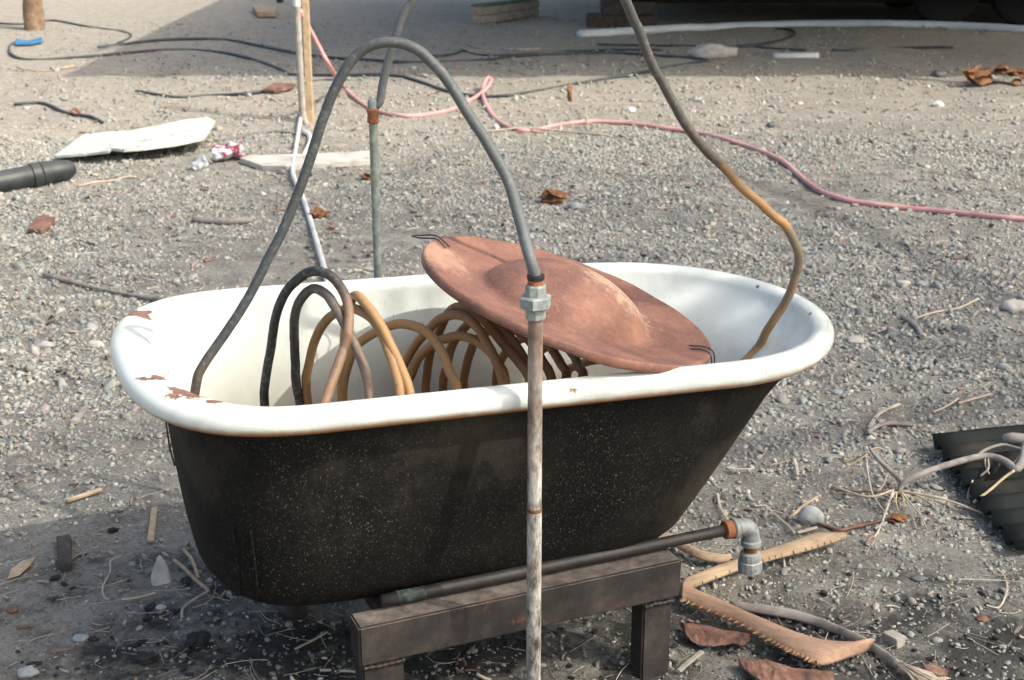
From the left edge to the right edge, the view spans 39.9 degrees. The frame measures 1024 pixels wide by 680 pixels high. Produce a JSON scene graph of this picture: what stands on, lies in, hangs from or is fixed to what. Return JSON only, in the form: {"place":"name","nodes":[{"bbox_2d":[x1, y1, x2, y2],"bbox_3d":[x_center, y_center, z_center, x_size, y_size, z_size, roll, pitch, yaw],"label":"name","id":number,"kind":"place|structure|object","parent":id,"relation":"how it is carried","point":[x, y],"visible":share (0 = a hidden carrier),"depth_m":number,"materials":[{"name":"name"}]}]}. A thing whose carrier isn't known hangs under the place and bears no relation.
{"place":"outdoors","nodes":[
{"label":"outdoors","id":0,"kind":"place"},
{"bbox_2d":[49,574,60,580],"bbox_3d":[-1.064,0.553,3.284,0.029,0.012,0.020,-13,23,-34],"label":"charcoal","id":1,"kind":"object","parent":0,"point":[55,577],"visible":1,"depth_m":3.28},
{"bbox_2d":[0,0,1023,679],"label":"ground","id":2,"kind":"structure","parent":0,"point":[34,604],"depth_m":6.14,"materials":[{"name":"gravel"}]},
{"bbox_2d":[6,606,18,613],"bbox_3d":[-1.116,0.603,3.149,0.028,0.013,0.020,0,19,0],"label":"husk","id":3,"kind":"object","parent":2,"relation":"on","point":[12,609],"visible":1,"depth_m":3.14,"materials":[{"name":"brown plant"}]},
{"bbox_2d":[8,557,35,578],"bbox_3d":[-1.155,0.536,3.312,0.042,0.010,0.098,0,19,0],"label":"leaf","id":4,"kind":"object","parent":2,"relation":"on","point":[21,567],"visible":1,"depth_m":3.31,"materials":[{"name":"beige plant"}]},
{"bbox_2d":[16,666,38,677],"bbox_3d":[-1.003,0.686,2.920,0.050,0.022,0.035,0,19,0],"label":"rock","id":5,"kind":"object","parent":2,"relation":"on","point":[27,671],"visible":1,"depth_m":2.91,"materials":[{"name":"grey stone"}]},
{"bbox_2d":[15,37,42,44],"bbox_3d":[-4.327,-2.672,12.641,0.228,0.049,0.270,-7,20,-18],"label":"plastic scrap","id":6,"kind":"object","parent":2,"relation":"on","point":[26,42],"visible":1,"depth_m":12.61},
{"bbox_2d":[22,0,44,30],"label":"tree","id":7,"kind":"object","parent":2,"relation":"on","point":[33,15],"visible":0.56,"depth_m":13.83,"materials":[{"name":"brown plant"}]},
{"bbox_2d":[0,160,76,192],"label":"drainpipe","id":8,"kind":"object","parent":2,"relation":"on","point":[37,174],"visible":1,"depth_m":7.18,"materials":[{"name":"grey plastic"}]},
{"bbox_2d":[28,215,54,233],"bbox_3d":[-2.138,-0.528,6.418,0.094,0.032,0.234,-3,19,-7],"label":"bark","id":9,"kind":"object","parent":2,"relation":"on","point":[41,224],"visible":1,"depth_m":6.38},
{"bbox_2d":[36,341,55,347],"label":"rock","id":10,"kind":"object","parent":2,"relation":"on","point":[46,344],"visible":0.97,"depth_m":4.85,"materials":[{"name":"stone"}]},
{"bbox_2d":[16,64,75,70],"bbox_3d":[-3.718,-2.160,11.236,0.463,0.028,0.256,-5,19,-14],"label":"palm strip","id":11,"kind":"object","parent":2,"relation":"on","point":[69,66],"visible":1,"depth_m":11.27,"materials":[{"name":"plant"}]},
{"bbox_2d":[14,101,103,123],"bbox_3d":[-2.930,-1.502,9.274,0.992,0.044,0.170,15,24,37],"label":"irrigation hose","id":12,"kind":"object","parent":2,"relation":"on","point":[58,109],"visible":0.98,"depth_m":9.39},
{"bbox_2d":[49,646,76,652],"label":"stick","id":13,"kind":"object","parent":2,"relation":"on","point":[63,649],"visible":1,"depth_m":2.99,"materials":[{"name":"wood"}]},
{"bbox_2d":[56,534,71,570],"bbox_3d":[-1.072,0.510,3.387,0.036,0.032,0.185,-6,20,-18],"label":"wood chunk","id":14,"kind":"object","parent":2,"relation":"on","point":[64,547],"visible":1,"depth_m":3.37,"materials":[{"name":"wood"}]},
{"bbox_2d":[0,19,131,43],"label":"irrigation hose","id":15,"kind":"object","parent":2,"relation":"on","point":[81,25],"visible":0.82,"depth_m":14.24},
{"bbox_2d":[68,107,82,114],"bbox_3d":[-2.836,-1.481,9.162,0.081,0.054,0.093,0,19,0],"label":"husk","id":16,"kind":"object","parent":2,"relation":"on","point":[74,110],"visible":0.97,"depth_m":9.15,"materials":[{"name":"brown plant"}]},
{"bbox_2d":[70,405,89,423],"bbox_3d":[-1.296,0.222,4.238,0.022,0.028,0.176,-1,19,-3],"label":"wood chunk","id":17,"kind":"object","parent":2,"relation":"on","point":[77,417],"visible":1,"depth_m":4.22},
{"bbox_2d":[72,633,88,641],"bbox_3d":[-0.936,0.645,3.060,0.035,0.016,0.025,5,19,14],"label":"rock","id":18,"kind":"object","parent":2,"relation":"on","point":[82,637],"visible":1,"depth_m":3.05,"materials":[{"name":"grey stone"}]},
{"bbox_2d":[65,488,102,502],"bbox_3d":[-1.116,0.406,3.679,0.100,0.014,0.016,-14,23,-35],"label":"wood chunk","id":19,"kind":"object","parent":2,"relation":"on","point":[83,495],"visible":1,"depth_m":3.67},
{"bbox_2d":[87,340,103,348],"bbox_3d":[-1.448,0.014,4.894,0.062,0.026,0.037,0,19,0],"label":"rock","id":20,"kind":"object","parent":2,"relation":"on","point":[93,343],"visible":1,"depth_m":4.88,"materials":[{"name":"stone"}]},
{"bbox_2d":[42,273,164,300],"bbox_3d":[-1.563,-0.196,5.506,0.779,0.030,0.031,11,22,30],"label":"stick","id":21,"kind":"object","parent":2,"relation":"on","point":[81,284],"visible":0.75,"depth_m":5.55,"materials":[{"name":"wood"}]},
{"bbox_2d":[77,176,136,186],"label":"stick","id":22,"kind":"object","parent":2,"relation":"on","point":[96,182],"visible":1,"depth_m":7.33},
{"bbox_2d":[101,556,120,599],"bbox_3d":[-0.934,0.552,3.279,0.026,0.013,0.196,-2,19,-6],"label":"stick","id":23,"kind":"object","parent":2,"relation":"on","point":[108,576],"visible":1,"depth_m":3.28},
{"bbox_2d":[54,117,214,157],"bbox_3d":[-2.156,-1.185,8.229,0.789,0.076,1.061,0,19,0],"label":"panel","id":24,"kind":"object","parent":2,"relation":"on","point":[182,132],"visible":1,"depth_m":8.09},
{"bbox_2d":[122,592,155,599],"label":"stick","id":25,"kind":"object","parent":2,"relation":"on","point":[141,596],"visible":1,"depth_m":3.20,"materials":[{"name":"beige wood"}]},
{"bbox_2d":[134,651,159,665],"bbox_3d":[-0.769,0.668,2.964,0.055,0.023,0.041,0,19,0],"label":"charcoal","id":26,"kind":"object","parent":2,"relation":"on","point":[143,658],"visible":1,"depth_m":2.95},
{"bbox_2d":[147,507,156,541],"bbox_3d":[-0.900,0.461,3.530,0.016,0.010,0.184,-4,19,-10],"label":"wood chunk","id":27,"kind":"object","parent":2,"relation":"on","point":[152,525],"visible":1,"depth_m":3.52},
{"bbox_2d":[151,555,170,585],"bbox_3d":[-0.817,0.538,3.284,0.046,0.062,0.047,0,19,0],"label":"rock","id":28,"kind":"object","parent":2,"relation":"on","point":[160,574],"visible":1,"depth_m":3.28,"materials":[{"name":"stone"}]},
{"bbox_2d":[180,576,191,585],"bbox_3d":[-0.757,0.559,3.273,0.029,0.015,0.039,0,19,0],"label":"charcoal","id":29,"kind":"object","parent":2,"relation":"on","point":[187,580],"visible":1,"depth_m":3.27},
{"bbox_2d":[172,558,209,590],"bbox_3d":[-0.751,0.548,3.293,0.012,0.012,0.181,-14,23,-36],"label":"stick","id":30,"kind":"object","parent":2,"relation":"on","point":[190,574],"visible":1,"depth_m":3.28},
{"bbox_2d":[182,548,199,578],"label":"stick","id":31,"kind":"object","parent":2,"relation":"on","point":[190,557],"visible":1,"depth_m":3.34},
{"bbox_2d":[181,590,208,617],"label":"stick","id":32,"kind":"object","parent":2,"relation":"on","point":[192,600],"visible":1,"depth_m":3.17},
{"bbox_2d":[184,630,210,648],"bbox_3d":[-0.672,0.639,3.019,0.045,0.027,0.066,17,25,41],"label":"charcoal","id":33,"kind":"object","parent":2,"relation":"on","point":[201,638],"visible":1,"depth_m":3.01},
{"bbox_2d":[191,155,208,170],"bbox_3d":[-1.678,-0.949,7.579,0.097,0.090,0.098,0,19,0],"label":"plastic cup","id":34,"kind":"object","parent":2,"relation":"on","point":[200,162],"visible":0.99,"depth_m":7.55,"materials":[{"name":"white"}]},
{"bbox_2d":[192,216,252,224],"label":"stick","id":35,"kind":"object","parent":2,"relation":"on","point":[223,221],"visible":0.99,"depth_m":6.48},
{"bbox_2d":[211,141,244,160],"bbox_3d":[-1.574,-1.047,7.822,0.179,0.113,0.137,-5,20,-15],"label":"crushed can","id":36,"kind":"object","parent":2,"relation":"on","point":[229,149],"visible":1,"depth_m":7.79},
{"bbox_2d":[135,78,333,97],"bbox_3d":[-1.925,-1.817,10.238,1.508,0.048,0.509,-9,21,-25],"label":"irrigation hose","id":37,"kind":"object","parent":2,"relation":"on","point":[200,95],"visible":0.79,"depth_m":10.01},
{"bbox_2d":[215,130,294,142],"bbox_3d":[-1.588,-1.230,8.504,0.547,0.045,0.190,-16,25,-39],"label":"stick","id":38,"kind":"object","parent":2,"relation":"on","point":[257,132],"visible":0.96,"depth_m":8.58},
{"bbox_2d":[252,4,276,16],"bbox_3d":[-2.659,-3.565,15.250,0.248,0.069,1.072,-5,19,-13],"label":"board","id":39,"kind":"object","parent":2,"relation":"on","point":[259,10],"visible":1,"depth_m":14.96,"materials":[{"name":"beige wood"}]},
{"bbox_2d":[263,83,295,92],"bbox_3d":[-1.679,-1.837,10.248,0.186,0.042,0.447,0,19,0],"label":"bark","id":40,"kind":"object","parent":2,"relation":"on","point":[275,87],"visible":1,"depth_m":10.14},
{"bbox_2d":[293,0,308,123],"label":"post","id":41,"kind":"object","parent":2,"relation":"on","point":[299,56],"visible":0.95,"depth_m":8.92,"materials":[{"name":"grey wood"}]},
{"bbox_2d":[240,151,369,170],"bbox_3d":[-1.093,-0.977,7.705,0.755,0.044,0.380,-4,19,-13],"label":"plank","id":42,"kind":"object","parent":2,"relation":"on","point":[275,162],"visible":0.68,"depth_m":7.67,"materials":[{"name":"wood"}]},
{"bbox_2d":[301,129,311,153],"bbox_3d":[-1.198,-1.157,8.252,0.068,0.045,0.807,-3,19,-8],"label":"white tube","id":43,"kind":"object","parent":2,"relation":"on","point":[308,134],"visible":0.65,"depth_m":8.34,"materials":[{"name":"plastic"}]},
{"bbox_2d":[302,0,313,122],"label":"stake","id":44,"kind":"object","parent":2,"relation":"on","point":[308,67],"visible":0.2,"depth_m":8.97,"materials":[{"name":"beige wood"}]},
{"bbox_2d":[290,114,328,281],"bbox_3d":[-1.102,-0.871,7.400,0.121,0.052,4.085,-3,19,-9],"label":"white tube","id":45,"kind":"object","parent":2,"relation":"on","point":[322,261],"visible":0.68,"depth_m":6.65,"materials":[{"name":"plastic"}]},
{"bbox_2d":[294,631,327,649],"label":"stick","id":46,"kind":"object","parent":2,"relation":"on","point":[309,641],"visible":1,"depth_m":3.00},
{"bbox_2d":[309,206,330,218],"bbox_3d":[-0.901,-0.592,6.593,0.099,0.057,0.082,-12,22,-31],"label":"husk","id":47,"kind":"object","parent":2,"relation":"on","point":[318,212],"visible":1,"depth_m":6.58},
{"bbox_2d":[7,37,707,97],"bbox_3d":[-1.604,-2.431,12.015,6.108,0.062,2.704,9,21,25],"label":"irrigation hose","id":48,"kind":"object","parent":2,"relation":"on","point":[702,60],"visible":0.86,"depth_m":11.82,"materials":[{"name":"rubber"}]},
{"bbox_2d":[360,172,370,180],"bbox_3d":[-0.749,-0.854,7.353,0.078,0.048,0.077,0,19,0],"label":"husk","id":49,"kind":"object","parent":2,"relation":"on","point":[366,176],"visible":0.78,"depth_m":7.33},
{"bbox_2d":[367,98,381,277],"bbox_3d":[-0.308,0.009,3.300,0.028,1.145,0.028,0,19,0],"label":"standpipe","id":50,"kind":"object","parent":2,"relation":"on","point":[372,116],"visible":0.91,"depth_m":3.17,"materials":[{"name":"metal"}]},
{"bbox_2d":[7,527,968,679],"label":"charcoal bits","id":51,"kind":"object","parent":2,"relation":"on","point":[151,606],"visible":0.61,"depth_m":2.99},
{"bbox_2d":[467,42,540,50],"bbox_3d":[-0.116,-2.591,12.498,0.723,0.043,0.254,8,20,22],"label":"grey strip","id":52,"kind":"object","parent":2,"relation":"on","point":[498,48],"visible":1,"depth_m":12.41,"materials":[{"name":"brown wood"}]},
{"bbox_2d":[471,0,538,23],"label":"crate","id":53,"kind":"object","parent":2,"relation":"on","point":[496,11],"visible":1,"depth_m":14.50,"materials":[{"name":"grey wood"}]},
{"bbox_2d":[0,17,1023,181],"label":"gravel","id":54,"kind":"structure","parent":2,"relation":"on","point":[556,104],"depth_m":9.99,"materials":[{"name":"gravel"}]},
{"bbox_2d":[0,28,1023,679],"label":"straw litter","id":55,"kind":"object","parent":2,"relation":"on","point":[544,248],"visible":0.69,"depth_m":6.10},
{"bbox_2d":[0,41,1023,679],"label":"wood chips","id":56,"kind":"object","parent":2,"relation":"on","point":[968,257],"visible":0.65,"depth_m":6.48,"materials":[{"name":"wood"}]},
{"bbox_2d":[350,549,680,679],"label":"steel stand","id":57,"kind":"object","parent":2,"relation":"on","point":[386,640],"visible":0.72,"depth_m":2.76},
{"bbox_2d":[110,262,833,620],"bbox_3d":[-0.043,0.276,2.984,1.494,0.712,0.785,-7,20,-20],"label":"bathtub","id":58,"kind":"object","parent":57,"relation":"on","point":[292,510],"visible":0.83,"depth_m":2.66,"materials":[{"name":"white metal"}]},
{"bbox_2d":[189,0,803,406],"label":"tube coil","id":59,"kind":"object","parent":58,"relation":"in","point":[507,342],"visible":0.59,"depth_m":2.73,"materials":[{"name":"rubber"}]},
{"bbox_2d":[411,234,714,373],"bbox_3d":[0.101,-0.072,2.830,0.678,0.160,0.612,20,17,0],"label":"rusted disc","id":60,"kind":"object","parent":58,"relation":"on","point":[599,316],"visible":0.89,"depth_m":2.74,"materials":[{"name":"brown metal"}]},
{"bbox_2d":[379,518,761,606],"bbox_3d":[0.139,0.480,2.847,0.846,0.132,0.051,-8,20,-21],"label":"drain pipe","id":61,"kind":"object","parent":58,"relation":"attached to","point":[749,561],"visible":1,"depth_m":2.84,"materials":[{"name":"metal"}]},
{"bbox_2d":[520,273,550,679],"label":"standpipe","id":62,"kind":"object","parent":2,"relation":"on","point":[535,301],"visible":0.94,"depth_m":2.51,"materials":[{"name":"metal"}]},
{"bbox_2d":[433,48,661,56],"bbox_3d":[0.292,-2.471,12.144,2.056,0.055,0.375,-3,19,-8],"label":"irrigation hose","id":63,"kind":"object","parent":2,"relation":"on","point":[578,50],"visible":0.81,"depth_m":12.27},
{"bbox_2d":[487,127,608,135],"bbox_3d":[0.208,-1.275,8.625,0.782,0.026,0.131,2,19,6],"label":"straw stem","id":64,"kind":"object","parent":2,"relation":"on","point":[549,129],"visible":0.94,"depth_m":8.66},
{"bbox_2d":[538,189,568,204],"bbox_3d":[0.203,-0.708,6.957,0.152,0.093,0.118,0,19,0],"label":"husk","id":65,"kind":"object","parent":2,"relation":"on","point":[553,196],"visible":0.98,"depth_m":6.93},
{"bbox_2d":[567,84,571,101],"bbox_3d":[0.397,-1.702,9.728,0.035,0.112,0.088,0,19,0],"label":"leaf","id":66,"kind":"object","parent":2,"relation":"on","point":[569,92],"visible":1,"depth_m":9.72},
{"bbox_2d":[567,202,583,209],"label":"rock","id":67,"kind":"object","parent":2,"relation":"on","point":[574,205],"visible":1,"depth_m":6.80,"materials":[{"name":"grey stone"}]},
{"bbox_2d":[568,82,588,129],"bbox_3d":[0.450,-1.556,9.318,0.044,0.098,1.341,-1,19,-3],"label":"straw stem","id":68,"kind":"object","parent":2,"relation":"on","point":[584,106],"visible":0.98,"depth_m":9.18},
{"bbox_2d":[586,13,655,27],"bbox_3d":[1.082,-3.176,14.034,0.683,0.131,0.304,0,19,0],"label":"timber block","id":69,"kind":"object","parent":2,"relation":"on","point":[596,20],"depth_m":13.89,"materials":[{"name":"wood"}]},
{"bbox_2d":[600,0,656,15],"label":"timber block","id":70,"kind":"object","parent":69,"relation":"on","point":[615,7],"depth_m":13.85,"materials":[{"name":"wood"}]},
{"bbox_2d":[301,9,1023,221],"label":"garden hose","id":71,"kind":"object","parent":2,"relation":"on","point":[784,162],"visible":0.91,"depth_m":8.65,"materials":[{"name":"rubber"}]},
{"bbox_2d":[675,650,703,672],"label":"stick","id":72,"kind":"object","parent":2,"relation":"on","point":[688,662],"visible":1,"depth_m":2.96,"materials":[{"name":"grey wood"}]},
{"bbox_2d":[658,532,730,562],"bbox_3d":[0.430,0.502,3.422,0.216,0.022,0.054,17,25,40],"label":"palm stalk","id":73,"kind":"object","parent":2,"relation":"on","point":[697,553],"visible":0.56,"depth_m":3.37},
{"bbox_2d":[597,43,805,50],"bbox_3d":[1.686,-2.607,12.525,1.845,0.053,0.257,5,20,15],"label":"irrigation hose","id":74,"kind":"object","parent":2,"relation":"on","point":[677,45],"visible":0.71,"depth_m":12.61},
{"bbox_2d":[687,43,738,58],"bbox_3d":[1.696,-2.431,11.846,0.445,0.136,0.258,0,19,0],"label":"rock","id":75,"kind":"object","parent":2,"relation":"on","point":[713,51],"visible":0.96,"depth_m":11.76,"materials":[{"name":"stone"}]},
{"bbox_2d":[679,620,751,646],"bbox_3d":[0.434,0.641,3.055,0.163,0.022,0.087,6,20,17],"label":"bark","id":76,"kind":"object","parent":2,"relation":"on","point":[700,635],"visible":1,"depth_m":3.04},
{"bbox_2d":[716,493,728,519],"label":"stick","id":77,"kind":"object","parent":2,"relation":"on","point":[720,507],"visible":0.91,"depth_m":3.65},
{"bbox_2d":[736,28,795,45],"bbox_3d":[2.436,-2.822,13.148,0.302,0.053,1.661,8,20,21],"label":"irrigation hose","id":78,"kind":"object","parent":2,"relation":"on","point":[778,40],"visible":1,"depth_m":12.90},
{"bbox_2d":[680,532,873,665],"bbox_3d":[0.595,0.576,3.181,0.436,0.048,0.587,0,19,0],"label":"palm stalk","id":79,"kind":"object","parent":2,"relation":"on","point":[815,651],"visible":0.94,"depth_m":3.10,"materials":[{"name":"plant"}]},
{"bbox_2d":[765,506,795,533],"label":"stick","id":80,"kind":"object","parent":2,"relation":"on","point":[788,525],"visible":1,"depth_m":3.57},
{"bbox_2d":[737,658,834,679],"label":"bark","id":81,"kind":"object","parent":2,"relation":"on","point":[758,669],"visible":1,"depth_m":2.90,"materials":[{"name":"plant"}]},
{"bbox_2d":[556,569,1023,679],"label":"charcoal bits","id":82,"kind":"object","parent":2,"relation":"on","point":[880,666],"visible":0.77,"depth_m":3.05,"materials":[{"name":"wood"}]},
{"bbox_2d":[792,458,798,475],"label":"stick","id":83,"kind":"object","parent":2,"relation":"on","point":[796,466],"visible":1,"depth_m":3.87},
{"bbox_2d":[773,52,818,58],"bbox_3d":[2.381,-2.376,11.822,0.381,0.074,0.094,2,19,5],"label":"white pipe","id":84,"kind":"object","parent":2,"relation":"on","point":[798,55],"visible":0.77,"depth_m":11.79,"materials":[{"name":"plastic"}]},
{"bbox_2d":[576,20,1023,36],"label":"white pipe","id":85,"kind":"object","parent":2,"relation":"on","point":[813,23],"visible":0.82,"depth_m":13.91,"materials":[{"name":"plastic"}]},
{"bbox_2d":[787,494,821,519],"bbox_3d":[0.754,0.430,3.650,0.018,0.008,0.184,14,23,34],"label":"stick","id":86,"kind":"object","parent":2,"relation":"on","point":[794,513],"visible":0.96,"depth_m":3.65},
{"bbox_2d":[796,526,817,533],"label":"stick","id":87,"kind":"object","parent":2,"relation":"on","point":[807,529],"visible":1,"depth_m":3.50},
{"bbox_2d":[797,505,824,525],"bbox_3d":[0.753,0.445,3.560,0.067,0.050,0.050,0,19,0],"label":"rock","id":88,"kind":"object","parent":2,"relation":"on","point":[810,515],"visible":0.98,"depth_m":3.54,"materials":[{"name":"grey stone"}]},
{"bbox_2d":[830,389,842,394],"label":"rock","id":89,"kind":"object","parent":2,"relation":"on","point":[837,392],"visible":1,"depth_m":4.45,"materials":[{"name":"grey stone"}]},
{"bbox_2d":[654,0,1023,24],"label":"trailer","id":90,"kind":"object","parent":2,"relation":"on","point":[1011,11],"visible":0.91,"depth_m":14.14,"materials":[{"name":"metal"}]},
{"bbox_2d":[730,601,950,679],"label":"dead branch","id":91,"kind":"object","parent":2,"relation":"on","point":[913,672],"visible":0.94,"depth_m":3.08,"materials":[{"name":"wood"}]},
{"bbox_2d":[847,336,864,343],"bbox_3d":[1.189,-0.001,4.880,0.062,0.024,0.046,0,19,0],"label":"rock","id":92,"kind":"object","parent":2,"relation":"on","point":[856,339],"visible":1,"depth_m":4.86,"materials":[{"name":"stone"}]},
{"bbox_2d":[867,403,900,428],"bbox_3d":[1.110,0.226,4.239,0.031,0.018,0.264,12,22,32],"label":"stick","id":93,"kind":"object","parent":2,"relation":"on","point":[871,423],"visible":1,"depth_m":4.25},
{"bbox_2d":[865,421,912,434],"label":"stick","id":94,"kind":"object","parent":2,"relation":"on","point":[882,424],"visible":1,"depth_m":4.16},
{"bbox_2d":[831,46,953,50],"bbox_3d":[3.314,-2.561,12.390,1.128,0.046,0.192,-3,19,-9],"label":"irrigation hose","id":95,"kind":"object","parent":2,"relation":"on","point":[913,47],"visible":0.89,"depth_m":12.41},
{"bbox_2d":[881,629,905,648],"bbox_3d":[0.824,0.646,3.048,0.031,0.028,0.048,-11,22,-29],"label":"wood chunk","id":96,"kind":"object","parent":2,"relation":"on","point":[892,637],"visible":1,"depth_m":3.04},
{"bbox_2d":[887,512,908,523],"bbox_3d":[0.970,0.452,3.571,0.056,0.023,0.050,-12,22,-31],"label":"husk","id":97,"kind":"object","parent":2,"relation":"on","point":[894,517],"visible":1,"depth_m":3.56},
{"bbox_2d":[896,280,910,286],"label":"rock","id":98,"kind":"object","parent":2,"relation":"on","point":[905,283],"visible":0.99,"depth_m":5.59,"materials":[{"name":"stone"}]},
{"bbox_2d":[900,315,924,338],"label":"stick","id":99,"kind":"object","parent":2,"relation":"on","point":[915,325],"visible":1,"depth_m":5.04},
{"bbox_2d":[910,574,927,581],"bbox_3d":[0.954,0.558,3.307,0.042,0.014,0.026,0,19,0],"label":"rock","id":100,"kind":"object","parent":2,"relation":"on","point":[919,578],"visible":1,"depth_m":3.30,"materials":[{"name":"stone"}]},
{"bbox_2d":[916,280,928,286],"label":"rock","id":101,"kind":"object","parent":2,"relation":"on","point":[923,283],"visible":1,"depth_m":5.59,"materials":[{"name":"grey stone"}]},
{"bbox_2d":[925,662,947,678],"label":"bark","id":102,"kind":"object","parent":2,"relation":"on","point":[937,670],"visible":1,"depth_m":2.91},
{"bbox_2d":[931,101,943,106],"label":"rock","id":103,"kind":"object","parent":2,"relation":"on","point":[937,104],"visible":1,"depth_m":9.63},
{"bbox_2d":[930,70,947,77],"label":"rock","id":104,"kind":"object","parent":2,"relation":"on","point":[938,73],"visible":1,"depth_m":10.85,"materials":[{"name":"stone"}]},
{"bbox_2d":[932,397,958,412],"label":"stick","id":105,"kind":"object","parent":2,"relation":"on","point":[947,405],"visible":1,"depth_m":4.31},
{"bbox_2d":[913,298,978,319],"bbox_3d":[1.633,-0.115,5.264,0.418,0.014,0.039,-15,24,-37],"label":"stick","id":106,"kind":"object","parent":2,"relation":"on","point":[945,310],"visible":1,"depth_m":5.25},
{"bbox_2d":[958,393,992,404],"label":"stick","id":107,"kind":"object","parent":2,"relation":"on","point":[974,398],"visible":1,"depth_m":4.36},
{"bbox_2d":[932,424,1023,550],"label":"corrugated sheet","id":108,"kind":"object","parent":2,"relation":"on","point":[1002,503],"visible":0.85,"depth_m":3.77,"materials":[{"name":"metal"}]},
{"bbox_2d":[818,432,1023,545],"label":"dead branch","id":109,"kind":"object","parent":108,"relation":"on","point":[1010,440],"visible":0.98,"depth_m":3.73,"materials":[{"name":"wood"}]},
{"bbox_2d":[976,615,988,621],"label":"rock","id":110,"kind":"object","parent":2,"relation":"on","point":[982,618],"visible":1,"depth_m":3.11,"materials":[{"name":"stone"}]},
{"bbox_2d":[959,578,1023,581],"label":"stick","id":111,"kind":"object","parent":2,"relation":"on","point":[990,580],"visible":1,"depth_m":3.28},
{"bbox_2d":[962,64,1023,85],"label":"dried leaves","id":112,"kind":"object","parent":2,"relation":"on","point":[982,77],"visible":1,"depth_m":10.41,"materials":[{"name":"plant"}]},
{"bbox_2d":[986,568,1007,607],"bbox_3d":[1.121,0.570,3.239,0.037,0.014,0.218,8,21,23],"label":"stick","id":113,"kind":"object","parent":2,"relation":"on","point":[1004,598],"visible":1,"depth_m":3.20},
{"bbox_2d":[1000,298,1023,311],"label":"rock","id":114,"kind":"object","parent":2,"relation":"on","point":[1014,304],"visible":1,"depth_m":5.25,"materials":[{"name":"stone"}]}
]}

